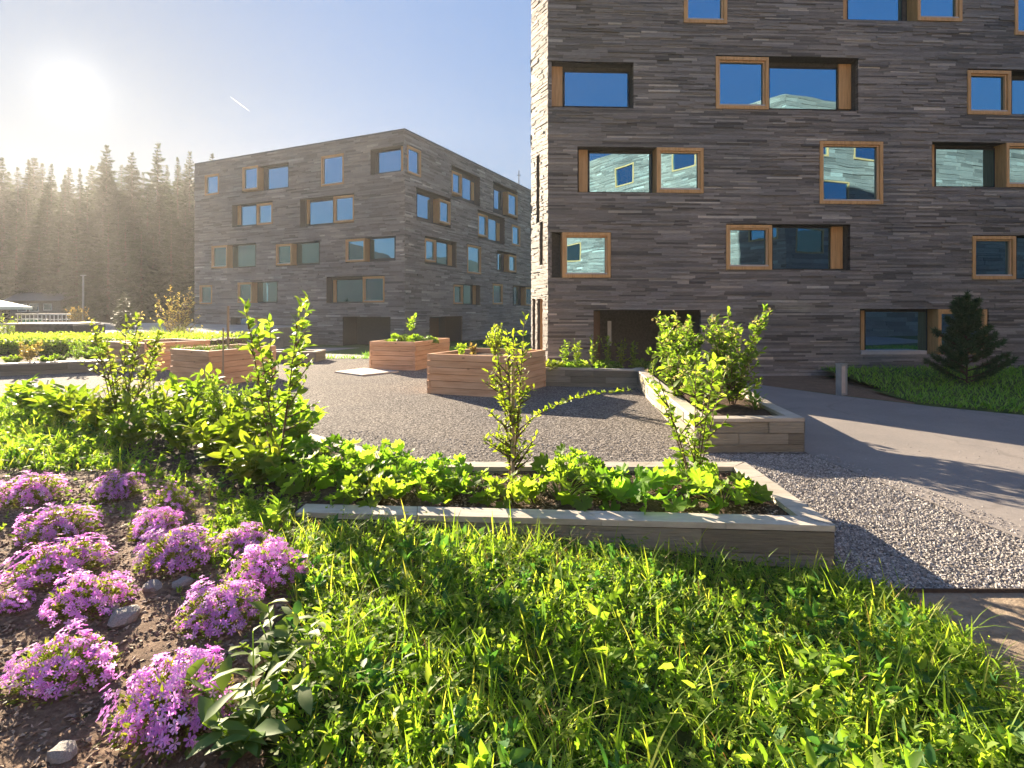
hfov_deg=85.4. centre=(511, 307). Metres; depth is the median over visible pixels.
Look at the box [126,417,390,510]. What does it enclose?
planting bed
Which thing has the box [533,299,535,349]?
window
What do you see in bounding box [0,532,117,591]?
phlox cushion
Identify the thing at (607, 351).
slender perennial
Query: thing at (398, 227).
apartment building
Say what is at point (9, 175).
conifer tree
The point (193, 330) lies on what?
reed clump
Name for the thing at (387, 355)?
raised bed
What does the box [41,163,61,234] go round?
conifer tree
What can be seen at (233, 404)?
pointed leaf clump
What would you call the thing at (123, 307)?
spruce tree
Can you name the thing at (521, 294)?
window
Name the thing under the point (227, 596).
phlox cushion
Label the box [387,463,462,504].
leafy perennial
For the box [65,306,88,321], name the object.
round shrub
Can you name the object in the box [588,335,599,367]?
slender perennial
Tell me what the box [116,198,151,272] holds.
conifer tree
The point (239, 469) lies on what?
pointed leaf clump
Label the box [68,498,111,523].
phlox cushion
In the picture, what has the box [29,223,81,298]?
conifer tree
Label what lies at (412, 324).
sapling
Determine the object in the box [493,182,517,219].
window
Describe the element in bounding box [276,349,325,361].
stone planter
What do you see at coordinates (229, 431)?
pointed leaf clump
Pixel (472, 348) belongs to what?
sprout
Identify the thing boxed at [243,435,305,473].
pointed leaf clump
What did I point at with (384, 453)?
leafy perennial
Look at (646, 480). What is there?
leafy perennial
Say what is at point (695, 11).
window
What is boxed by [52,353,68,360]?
shrub
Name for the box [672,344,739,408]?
shrub
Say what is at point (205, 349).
herb tuft
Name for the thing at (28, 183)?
conifer tree
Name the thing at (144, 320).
hillside
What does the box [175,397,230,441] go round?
pointed leaf clump
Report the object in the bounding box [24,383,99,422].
pointed leaf clump
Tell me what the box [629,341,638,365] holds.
slender perennial
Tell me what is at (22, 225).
conifer tree
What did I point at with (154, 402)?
pointed leaf clump
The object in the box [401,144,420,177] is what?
window
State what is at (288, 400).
sapling
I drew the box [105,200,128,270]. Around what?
conifer tree
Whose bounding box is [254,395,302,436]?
pointed leaf clump
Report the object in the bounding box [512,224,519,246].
window
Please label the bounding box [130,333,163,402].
sapling
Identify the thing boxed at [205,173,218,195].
window
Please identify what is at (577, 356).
slender perennial
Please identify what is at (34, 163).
conifer tree
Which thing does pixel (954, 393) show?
lawn strip
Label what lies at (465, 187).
window
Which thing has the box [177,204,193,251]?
conifer tree
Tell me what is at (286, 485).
leafy perennial
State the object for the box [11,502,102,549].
phlox cushion
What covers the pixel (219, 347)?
herb tuft
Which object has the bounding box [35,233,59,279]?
conifer tree
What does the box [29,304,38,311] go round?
window
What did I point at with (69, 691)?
rock
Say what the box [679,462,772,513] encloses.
leafy perennial
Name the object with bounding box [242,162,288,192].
window
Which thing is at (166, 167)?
conifer tree
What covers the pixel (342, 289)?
window
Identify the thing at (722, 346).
shrub
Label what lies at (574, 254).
window
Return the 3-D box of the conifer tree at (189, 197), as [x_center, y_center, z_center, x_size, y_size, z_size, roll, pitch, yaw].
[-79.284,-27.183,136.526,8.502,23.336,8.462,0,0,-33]
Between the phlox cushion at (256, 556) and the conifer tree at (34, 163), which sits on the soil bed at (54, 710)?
the phlox cushion at (256, 556)
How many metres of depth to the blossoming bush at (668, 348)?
10.44 m
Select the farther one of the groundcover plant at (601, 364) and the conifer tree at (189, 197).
the conifer tree at (189, 197)
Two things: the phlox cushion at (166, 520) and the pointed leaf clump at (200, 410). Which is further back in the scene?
the pointed leaf clump at (200, 410)
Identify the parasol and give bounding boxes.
[0,300,32,309]
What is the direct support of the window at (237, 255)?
in the apartment building at (398, 227)
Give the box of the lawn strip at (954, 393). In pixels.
[820,368,1023,414]
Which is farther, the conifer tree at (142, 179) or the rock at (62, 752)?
the conifer tree at (142, 179)
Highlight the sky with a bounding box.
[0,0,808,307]
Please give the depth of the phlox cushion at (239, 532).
4.19 m
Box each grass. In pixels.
[39,345,1023,413]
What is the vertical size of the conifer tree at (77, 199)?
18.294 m
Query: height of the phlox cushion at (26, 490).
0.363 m
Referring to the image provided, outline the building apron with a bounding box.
[276,348,352,350]
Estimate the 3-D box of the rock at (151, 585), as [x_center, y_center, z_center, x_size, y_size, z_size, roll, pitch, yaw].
[-2.351,1.822,3.618,0.106,0.073,0.149,0,0,-41]
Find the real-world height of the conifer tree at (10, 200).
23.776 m
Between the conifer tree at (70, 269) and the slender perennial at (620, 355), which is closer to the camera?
the slender perennial at (620, 355)
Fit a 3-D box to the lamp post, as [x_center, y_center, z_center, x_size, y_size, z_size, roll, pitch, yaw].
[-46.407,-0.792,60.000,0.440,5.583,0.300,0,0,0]
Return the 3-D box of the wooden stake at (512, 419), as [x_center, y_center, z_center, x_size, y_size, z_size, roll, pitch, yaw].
[0.009,1.256,5.950,0.041,1.487,0.041,0,0,-23]
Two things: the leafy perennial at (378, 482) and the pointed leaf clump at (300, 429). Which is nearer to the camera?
the leafy perennial at (378, 482)
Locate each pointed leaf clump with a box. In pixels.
[2,373,54,413]
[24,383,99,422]
[54,389,121,432]
[96,400,155,447]
[116,379,185,435]
[146,395,210,448]
[156,392,205,421]
[166,363,225,407]
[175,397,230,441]
[175,408,255,467]
[205,389,280,444]
[207,429,283,487]
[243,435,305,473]
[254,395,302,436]
[265,397,329,438]
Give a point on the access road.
(337, 355)
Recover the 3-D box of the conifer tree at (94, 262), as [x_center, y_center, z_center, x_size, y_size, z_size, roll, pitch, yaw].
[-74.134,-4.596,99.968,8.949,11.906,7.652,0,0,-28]
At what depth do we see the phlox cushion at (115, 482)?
5.34 m
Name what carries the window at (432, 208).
in the apartment building at (398, 227)
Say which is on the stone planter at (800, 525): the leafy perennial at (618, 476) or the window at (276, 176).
the leafy perennial at (618, 476)
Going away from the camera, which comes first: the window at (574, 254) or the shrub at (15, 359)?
the window at (574, 254)
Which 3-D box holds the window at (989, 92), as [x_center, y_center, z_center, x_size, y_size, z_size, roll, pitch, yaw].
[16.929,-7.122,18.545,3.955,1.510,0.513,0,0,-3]
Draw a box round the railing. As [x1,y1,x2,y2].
[15,314,70,322]
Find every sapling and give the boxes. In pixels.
[80,311,167,423]
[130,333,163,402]
[238,290,319,448]
[406,313,416,331]
[645,347,732,480]
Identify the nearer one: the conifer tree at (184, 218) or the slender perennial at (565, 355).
the slender perennial at (565, 355)
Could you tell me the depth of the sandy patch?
3.92 m
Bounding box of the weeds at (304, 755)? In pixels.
[0,391,1023,767]
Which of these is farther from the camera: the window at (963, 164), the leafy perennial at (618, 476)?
the window at (963, 164)
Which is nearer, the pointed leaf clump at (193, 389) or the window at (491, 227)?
the pointed leaf clump at (193, 389)
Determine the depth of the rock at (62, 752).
2.26 m
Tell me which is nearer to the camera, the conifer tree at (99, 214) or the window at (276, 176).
the window at (276, 176)
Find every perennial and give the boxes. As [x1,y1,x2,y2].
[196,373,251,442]
[257,450,352,494]
[283,433,364,461]
[302,448,384,484]
[325,464,404,508]
[354,438,414,466]
[372,456,428,485]
[385,333,418,341]
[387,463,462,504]
[409,451,473,484]
[413,335,438,344]
[433,467,506,503]
[474,470,539,508]
[515,452,615,511]
[546,443,607,481]
[560,340,572,363]
[571,338,581,362]
[582,468,632,487]
[583,462,686,513]
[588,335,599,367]
[601,336,612,361]
[615,338,630,363]
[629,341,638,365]
[660,456,717,496]
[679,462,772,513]
[735,386,750,399]
[743,390,764,409]
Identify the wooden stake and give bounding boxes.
[222,328,223,389]
[227,306,228,348]
[511,357,514,478]
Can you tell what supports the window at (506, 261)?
in the apartment building at (398, 227)
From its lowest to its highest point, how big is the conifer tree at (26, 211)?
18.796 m
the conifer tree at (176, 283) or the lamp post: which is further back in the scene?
the conifer tree at (176, 283)
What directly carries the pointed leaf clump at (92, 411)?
on the lawn at (682, 735)
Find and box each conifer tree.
[0,157,21,237]
[0,196,15,259]
[0,212,35,322]
[0,223,42,322]
[3,173,16,198]
[3,230,62,294]
[5,189,40,259]
[7,189,33,263]
[11,157,45,214]
[12,167,23,224]
[17,184,60,262]
[18,159,41,231]
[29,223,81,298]
[33,163,46,215]
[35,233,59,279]
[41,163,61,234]
[41,230,104,321]
[46,183,60,213]
[47,199,70,248]
[56,175,74,221]
[57,200,98,277]
[61,167,76,215]
[71,168,86,235]
[73,186,106,266]
[83,165,98,219]
[84,144,120,230]
[84,250,118,312]
[85,213,125,320]
[89,185,122,252]
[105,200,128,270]
[108,226,167,319]
[111,216,139,297]
[113,152,146,237]
[113,165,125,211]
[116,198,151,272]
[135,228,168,299]
[136,141,174,241]
[137,188,160,250]
[138,172,148,219]
[140,195,176,269]
[150,215,191,308]
[162,191,186,256]
[164,165,171,218]
[169,169,182,207]
[170,157,188,245]
[176,164,191,213]
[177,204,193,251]
[178,201,194,268]
[178,228,194,312]
[179,151,194,238]
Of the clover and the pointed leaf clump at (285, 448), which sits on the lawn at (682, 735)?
the clover
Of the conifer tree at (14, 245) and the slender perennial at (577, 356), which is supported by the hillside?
the conifer tree at (14, 245)
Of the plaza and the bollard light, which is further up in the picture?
the plaza
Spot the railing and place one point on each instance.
(41, 319)
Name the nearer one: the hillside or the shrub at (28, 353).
the shrub at (28, 353)
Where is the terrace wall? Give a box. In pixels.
[3,322,104,335]
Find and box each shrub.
[0,313,20,333]
[0,354,22,362]
[18,339,43,361]
[33,353,57,361]
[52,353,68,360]
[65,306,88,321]
[67,340,87,360]
[81,350,97,359]
[88,345,106,358]
[150,285,202,332]
[481,312,537,480]
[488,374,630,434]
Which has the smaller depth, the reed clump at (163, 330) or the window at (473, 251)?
the reed clump at (163, 330)
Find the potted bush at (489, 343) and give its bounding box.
[483,323,505,355]
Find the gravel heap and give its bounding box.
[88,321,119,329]
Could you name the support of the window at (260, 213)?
in the apartment building at (398, 227)
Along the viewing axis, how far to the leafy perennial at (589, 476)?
5.34 m
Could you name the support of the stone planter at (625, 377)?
on the ground at (357, 348)
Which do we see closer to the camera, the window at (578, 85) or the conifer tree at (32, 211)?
the window at (578, 85)
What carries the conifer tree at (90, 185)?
on the hillside
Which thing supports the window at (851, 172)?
in the apartment building at (754, 153)
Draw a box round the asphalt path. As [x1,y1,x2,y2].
[745,383,1023,539]
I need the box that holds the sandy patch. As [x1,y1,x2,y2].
[895,593,1023,696]
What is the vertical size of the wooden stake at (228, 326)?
1.770 m
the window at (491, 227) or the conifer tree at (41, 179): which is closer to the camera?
the window at (491, 227)
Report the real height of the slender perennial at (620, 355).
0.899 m
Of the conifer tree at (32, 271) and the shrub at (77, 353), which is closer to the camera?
the shrub at (77, 353)
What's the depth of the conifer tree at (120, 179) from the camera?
159.48 m
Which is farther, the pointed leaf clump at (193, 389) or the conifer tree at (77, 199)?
the conifer tree at (77, 199)
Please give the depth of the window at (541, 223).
18.11 m
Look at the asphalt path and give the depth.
8.77 m
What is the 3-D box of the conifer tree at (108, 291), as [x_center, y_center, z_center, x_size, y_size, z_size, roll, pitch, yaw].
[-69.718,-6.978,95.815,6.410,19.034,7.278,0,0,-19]
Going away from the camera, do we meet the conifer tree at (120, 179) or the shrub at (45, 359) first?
the shrub at (45, 359)
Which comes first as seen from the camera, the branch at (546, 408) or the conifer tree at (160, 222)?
the branch at (546, 408)
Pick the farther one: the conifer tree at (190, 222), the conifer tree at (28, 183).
the conifer tree at (28, 183)
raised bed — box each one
[107,339,209,371]
[170,344,275,386]
[369,338,449,370]
[427,348,545,397]
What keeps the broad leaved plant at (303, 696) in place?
on the soil bed at (54, 710)
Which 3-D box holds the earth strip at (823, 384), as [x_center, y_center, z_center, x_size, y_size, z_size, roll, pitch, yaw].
[6.300,2.194,15.400,7.600,0.001,5.400,0,0,0]
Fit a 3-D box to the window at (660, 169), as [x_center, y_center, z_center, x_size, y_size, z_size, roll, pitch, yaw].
[4.121,-4.415,17.959,4.095,1.459,0.509,0,0,-2]
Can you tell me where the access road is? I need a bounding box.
[326,354,365,357]
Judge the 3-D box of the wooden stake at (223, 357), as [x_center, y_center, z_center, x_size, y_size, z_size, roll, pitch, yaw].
[-7.762,1.363,14.900,0.041,1.674,0.041,0,0,22]
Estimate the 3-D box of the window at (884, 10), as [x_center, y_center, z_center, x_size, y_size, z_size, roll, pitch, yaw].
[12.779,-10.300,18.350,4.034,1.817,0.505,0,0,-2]
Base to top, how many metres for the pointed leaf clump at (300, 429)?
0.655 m
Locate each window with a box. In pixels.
[22,318,40,322]
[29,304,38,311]
[43,304,51,309]
[199,285,214,303]
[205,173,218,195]
[211,243,255,268]
[231,317,271,324]
[232,201,272,226]
[237,281,281,302]
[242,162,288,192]
[276,241,319,266]
[300,193,353,226]
[321,153,343,186]
[327,275,388,302]
[345,236,395,262]
[371,145,402,174]
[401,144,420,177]
[416,187,450,227]
[424,236,456,267]
[448,284,479,304]
[451,165,479,205]
[467,244,480,274]
[478,209,504,244]
[492,283,502,303]
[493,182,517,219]
[497,250,515,273]
[508,285,530,305]
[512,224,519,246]
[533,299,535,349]
[537,155,539,222]
[538,299,542,349]
[540,222,542,264]
[551,61,632,108]
[551,232,610,277]
[577,147,703,192]
[683,0,726,23]
[715,55,857,110]
[726,224,849,269]
[819,141,882,203]
[843,0,962,21]
[859,309,987,354]
[931,142,1023,187]
[967,69,1023,114]
[971,235,1023,278]
[1014,0,1023,34]
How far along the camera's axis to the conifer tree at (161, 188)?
124.98 m
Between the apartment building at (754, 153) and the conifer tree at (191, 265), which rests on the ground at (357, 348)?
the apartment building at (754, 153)
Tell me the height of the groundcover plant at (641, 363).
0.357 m
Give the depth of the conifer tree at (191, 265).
96.13 m
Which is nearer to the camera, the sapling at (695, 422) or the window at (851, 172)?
the sapling at (695, 422)
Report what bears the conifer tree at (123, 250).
on the hillside
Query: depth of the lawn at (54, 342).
22.93 m
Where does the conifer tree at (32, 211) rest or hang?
on the hillside
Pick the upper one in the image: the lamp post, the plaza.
the lamp post
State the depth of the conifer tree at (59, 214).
112.83 m
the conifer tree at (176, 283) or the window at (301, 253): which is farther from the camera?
the conifer tree at (176, 283)
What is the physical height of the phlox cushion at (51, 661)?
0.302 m
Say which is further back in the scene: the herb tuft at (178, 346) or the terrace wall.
the terrace wall
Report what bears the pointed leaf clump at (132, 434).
on the planting bed at (165, 465)
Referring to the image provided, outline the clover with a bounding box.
[268,504,1023,767]
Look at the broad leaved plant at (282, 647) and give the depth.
2.89 m
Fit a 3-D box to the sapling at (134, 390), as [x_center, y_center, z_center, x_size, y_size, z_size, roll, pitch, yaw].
[-5.877,0.953,8.445,1.059,1.809,1.159,0,0,-4]
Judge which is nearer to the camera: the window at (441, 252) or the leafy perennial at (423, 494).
the leafy perennial at (423, 494)
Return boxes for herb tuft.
[164,343,189,350]
[183,344,200,349]
[195,343,212,350]
[213,342,229,349]
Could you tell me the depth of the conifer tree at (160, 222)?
113.32 m
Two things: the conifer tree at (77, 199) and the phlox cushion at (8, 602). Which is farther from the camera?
the conifer tree at (77, 199)
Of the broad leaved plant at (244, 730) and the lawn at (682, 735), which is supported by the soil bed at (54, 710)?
the broad leaved plant at (244, 730)
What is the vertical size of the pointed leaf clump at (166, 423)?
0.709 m
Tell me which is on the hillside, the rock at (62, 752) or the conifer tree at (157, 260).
the conifer tree at (157, 260)
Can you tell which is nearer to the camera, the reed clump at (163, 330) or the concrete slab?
the concrete slab
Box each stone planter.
[0,354,168,375]
[179,408,835,568]
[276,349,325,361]
[546,366,647,387]
[637,370,804,452]
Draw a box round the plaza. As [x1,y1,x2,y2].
[0,323,327,347]
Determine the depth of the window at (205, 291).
68.70 m
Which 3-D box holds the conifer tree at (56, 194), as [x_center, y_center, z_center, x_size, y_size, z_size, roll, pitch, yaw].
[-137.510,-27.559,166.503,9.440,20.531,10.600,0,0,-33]
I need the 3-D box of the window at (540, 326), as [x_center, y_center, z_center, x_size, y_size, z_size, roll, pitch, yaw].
[1.055,0.925,18.133,0.280,2.450,0.360,0,0,-26]
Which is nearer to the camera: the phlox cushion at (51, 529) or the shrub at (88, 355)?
the phlox cushion at (51, 529)
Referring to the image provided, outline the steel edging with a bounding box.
[872,588,1023,592]
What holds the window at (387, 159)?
in the apartment building at (398, 227)
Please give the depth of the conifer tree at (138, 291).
95.81 m
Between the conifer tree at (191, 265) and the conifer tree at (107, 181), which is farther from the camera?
the conifer tree at (107, 181)
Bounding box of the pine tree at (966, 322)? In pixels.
[921,289,1017,383]
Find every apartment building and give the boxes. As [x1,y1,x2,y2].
[194,128,531,344]
[530,0,1023,375]
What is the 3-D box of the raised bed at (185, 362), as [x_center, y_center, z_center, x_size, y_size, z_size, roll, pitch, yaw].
[-8.746,1.694,16.911,1.859,0.999,2.731,0,0,21]
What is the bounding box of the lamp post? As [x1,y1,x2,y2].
[80,275,85,318]
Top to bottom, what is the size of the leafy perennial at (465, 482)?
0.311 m
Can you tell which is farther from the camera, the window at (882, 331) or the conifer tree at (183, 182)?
the conifer tree at (183, 182)
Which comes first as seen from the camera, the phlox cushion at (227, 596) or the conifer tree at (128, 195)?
the phlox cushion at (227, 596)
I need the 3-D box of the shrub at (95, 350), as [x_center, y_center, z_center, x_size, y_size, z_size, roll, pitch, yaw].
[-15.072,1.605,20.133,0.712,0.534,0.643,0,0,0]
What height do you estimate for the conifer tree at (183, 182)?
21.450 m
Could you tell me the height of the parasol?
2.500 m
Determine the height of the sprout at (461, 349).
0.385 m
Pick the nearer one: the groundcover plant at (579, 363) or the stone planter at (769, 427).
the stone planter at (769, 427)
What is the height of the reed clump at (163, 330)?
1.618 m
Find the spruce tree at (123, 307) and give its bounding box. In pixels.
[110,292,136,329]
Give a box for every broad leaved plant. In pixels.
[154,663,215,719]
[178,624,316,743]
[179,665,290,767]
[229,598,327,675]
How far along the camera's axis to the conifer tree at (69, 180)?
173.92 m
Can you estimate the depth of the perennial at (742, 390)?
10.56 m
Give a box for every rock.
[47,740,76,764]
[57,676,81,696]
[105,603,119,613]
[107,604,139,628]
[142,579,161,591]
[172,576,192,588]
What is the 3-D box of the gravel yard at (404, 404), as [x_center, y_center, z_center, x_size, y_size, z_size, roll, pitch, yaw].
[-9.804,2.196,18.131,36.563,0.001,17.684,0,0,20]
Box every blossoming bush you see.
[641,311,707,396]
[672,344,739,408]
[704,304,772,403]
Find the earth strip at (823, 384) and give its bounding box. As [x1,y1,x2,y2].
[736,376,913,403]
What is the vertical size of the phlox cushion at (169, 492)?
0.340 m
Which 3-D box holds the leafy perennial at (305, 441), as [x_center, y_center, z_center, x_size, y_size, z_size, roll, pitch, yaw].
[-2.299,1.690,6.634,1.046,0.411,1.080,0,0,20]
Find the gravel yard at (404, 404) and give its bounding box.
[0,359,1023,587]
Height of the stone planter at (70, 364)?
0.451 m
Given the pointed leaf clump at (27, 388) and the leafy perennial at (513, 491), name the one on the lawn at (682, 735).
the pointed leaf clump at (27, 388)
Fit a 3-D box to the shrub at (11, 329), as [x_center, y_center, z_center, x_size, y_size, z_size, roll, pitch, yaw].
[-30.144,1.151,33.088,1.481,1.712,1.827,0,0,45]
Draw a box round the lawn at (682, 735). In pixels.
[0,407,1023,767]
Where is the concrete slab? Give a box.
[334,368,398,375]
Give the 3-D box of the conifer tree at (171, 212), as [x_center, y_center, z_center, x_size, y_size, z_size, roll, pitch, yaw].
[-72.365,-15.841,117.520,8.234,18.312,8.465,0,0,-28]
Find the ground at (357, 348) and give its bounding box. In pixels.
[280,333,1022,522]
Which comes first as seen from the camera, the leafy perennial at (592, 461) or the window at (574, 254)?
the leafy perennial at (592, 461)
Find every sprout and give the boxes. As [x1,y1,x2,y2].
[456,343,466,354]
[468,341,477,354]
[502,337,516,354]
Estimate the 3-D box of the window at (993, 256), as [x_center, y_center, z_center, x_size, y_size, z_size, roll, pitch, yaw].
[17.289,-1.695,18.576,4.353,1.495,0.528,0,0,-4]
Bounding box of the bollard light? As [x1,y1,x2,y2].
[835,363,847,395]
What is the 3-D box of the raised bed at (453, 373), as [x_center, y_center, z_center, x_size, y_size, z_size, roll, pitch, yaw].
[-0.618,1.685,14.904,2.157,1.019,2.663,0,0,29]
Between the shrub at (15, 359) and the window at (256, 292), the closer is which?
the shrub at (15, 359)
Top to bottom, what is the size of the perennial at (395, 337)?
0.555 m
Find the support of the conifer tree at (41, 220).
on the hillside
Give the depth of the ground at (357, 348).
56.14 m
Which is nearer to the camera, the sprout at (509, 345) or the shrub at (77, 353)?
the sprout at (509, 345)
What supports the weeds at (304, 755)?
on the lawn at (682, 735)
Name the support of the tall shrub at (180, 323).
on the plaza
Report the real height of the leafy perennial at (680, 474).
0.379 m
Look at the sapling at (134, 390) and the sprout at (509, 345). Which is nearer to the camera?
the sapling at (134, 390)
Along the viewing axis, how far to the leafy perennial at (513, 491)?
5.24 m
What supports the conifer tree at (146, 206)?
on the hillside
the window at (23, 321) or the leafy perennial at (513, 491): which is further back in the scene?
the window at (23, 321)
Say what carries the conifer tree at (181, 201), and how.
on the hillside
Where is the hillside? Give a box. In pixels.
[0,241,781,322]
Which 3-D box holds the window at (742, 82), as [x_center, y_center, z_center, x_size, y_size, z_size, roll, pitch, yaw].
[8.908,-7.282,18.197,4.744,1.732,0.534,0,0,-4]
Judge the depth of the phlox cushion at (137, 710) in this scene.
2.35 m
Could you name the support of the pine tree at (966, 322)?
on the lawn strip at (954, 393)
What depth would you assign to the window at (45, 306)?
91.90 m
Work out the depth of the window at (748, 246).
18.35 m
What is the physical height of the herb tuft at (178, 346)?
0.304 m
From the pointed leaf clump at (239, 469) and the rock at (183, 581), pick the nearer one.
the rock at (183, 581)
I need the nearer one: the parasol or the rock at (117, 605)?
the rock at (117, 605)
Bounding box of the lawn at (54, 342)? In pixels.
[0,329,249,353]
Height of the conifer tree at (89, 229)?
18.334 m
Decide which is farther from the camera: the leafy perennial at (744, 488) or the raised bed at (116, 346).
the raised bed at (116, 346)
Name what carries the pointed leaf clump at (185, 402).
on the planting bed at (165, 465)
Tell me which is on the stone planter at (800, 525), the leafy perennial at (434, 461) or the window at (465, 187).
the leafy perennial at (434, 461)
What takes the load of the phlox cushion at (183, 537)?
on the soil bed at (54, 710)
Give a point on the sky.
(222, 78)
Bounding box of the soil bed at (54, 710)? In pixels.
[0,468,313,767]
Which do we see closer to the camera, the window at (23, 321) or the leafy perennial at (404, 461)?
the leafy perennial at (404, 461)
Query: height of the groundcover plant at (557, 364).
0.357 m
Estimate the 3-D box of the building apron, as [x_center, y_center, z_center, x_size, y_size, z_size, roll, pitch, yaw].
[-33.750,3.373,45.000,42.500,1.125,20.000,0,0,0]
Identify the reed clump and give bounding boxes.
[144,324,183,336]
[182,326,210,336]
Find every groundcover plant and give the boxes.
[546,359,565,370]
[565,359,590,367]
[592,358,623,368]
[628,358,657,369]
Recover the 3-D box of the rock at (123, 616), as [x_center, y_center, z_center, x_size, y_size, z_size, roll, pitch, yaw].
[-2.278,1.817,3.257,0.145,0.099,0.203,0,0,12]
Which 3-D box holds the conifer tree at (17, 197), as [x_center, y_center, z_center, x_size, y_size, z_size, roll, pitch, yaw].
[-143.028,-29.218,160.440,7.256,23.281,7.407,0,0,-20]
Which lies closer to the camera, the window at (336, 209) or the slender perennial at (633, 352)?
the slender perennial at (633, 352)
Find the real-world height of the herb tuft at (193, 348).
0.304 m
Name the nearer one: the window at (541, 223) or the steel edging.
the steel edging
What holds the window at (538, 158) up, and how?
in the apartment building at (754, 153)
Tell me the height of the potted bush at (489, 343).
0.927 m
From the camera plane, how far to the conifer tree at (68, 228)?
112.27 m
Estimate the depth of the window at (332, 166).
59.98 m
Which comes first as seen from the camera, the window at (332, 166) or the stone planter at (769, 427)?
the stone planter at (769, 427)
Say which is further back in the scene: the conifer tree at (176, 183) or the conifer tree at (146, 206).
the conifer tree at (176, 183)
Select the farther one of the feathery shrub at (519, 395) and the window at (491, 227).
the window at (491, 227)
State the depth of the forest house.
92.00 m
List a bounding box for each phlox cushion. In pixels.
[0,470,72,509]
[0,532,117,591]
[0,584,35,616]
[0,618,121,708]
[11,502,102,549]
[36,569,139,628]
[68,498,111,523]
[89,469,145,503]
[96,633,241,767]
[126,500,186,541]
[132,523,215,579]
[144,475,195,512]
[174,575,265,644]
[209,521,272,559]
[226,529,313,598]
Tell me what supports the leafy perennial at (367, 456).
on the planting bed at (165, 465)
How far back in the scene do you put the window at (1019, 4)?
18.41 m
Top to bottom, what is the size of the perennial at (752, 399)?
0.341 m
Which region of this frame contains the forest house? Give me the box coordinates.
[2,289,85,322]
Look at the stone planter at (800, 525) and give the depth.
4.79 m
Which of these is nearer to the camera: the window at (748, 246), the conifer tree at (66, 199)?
the window at (748, 246)
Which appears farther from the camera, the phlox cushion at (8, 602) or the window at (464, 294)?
the window at (464, 294)

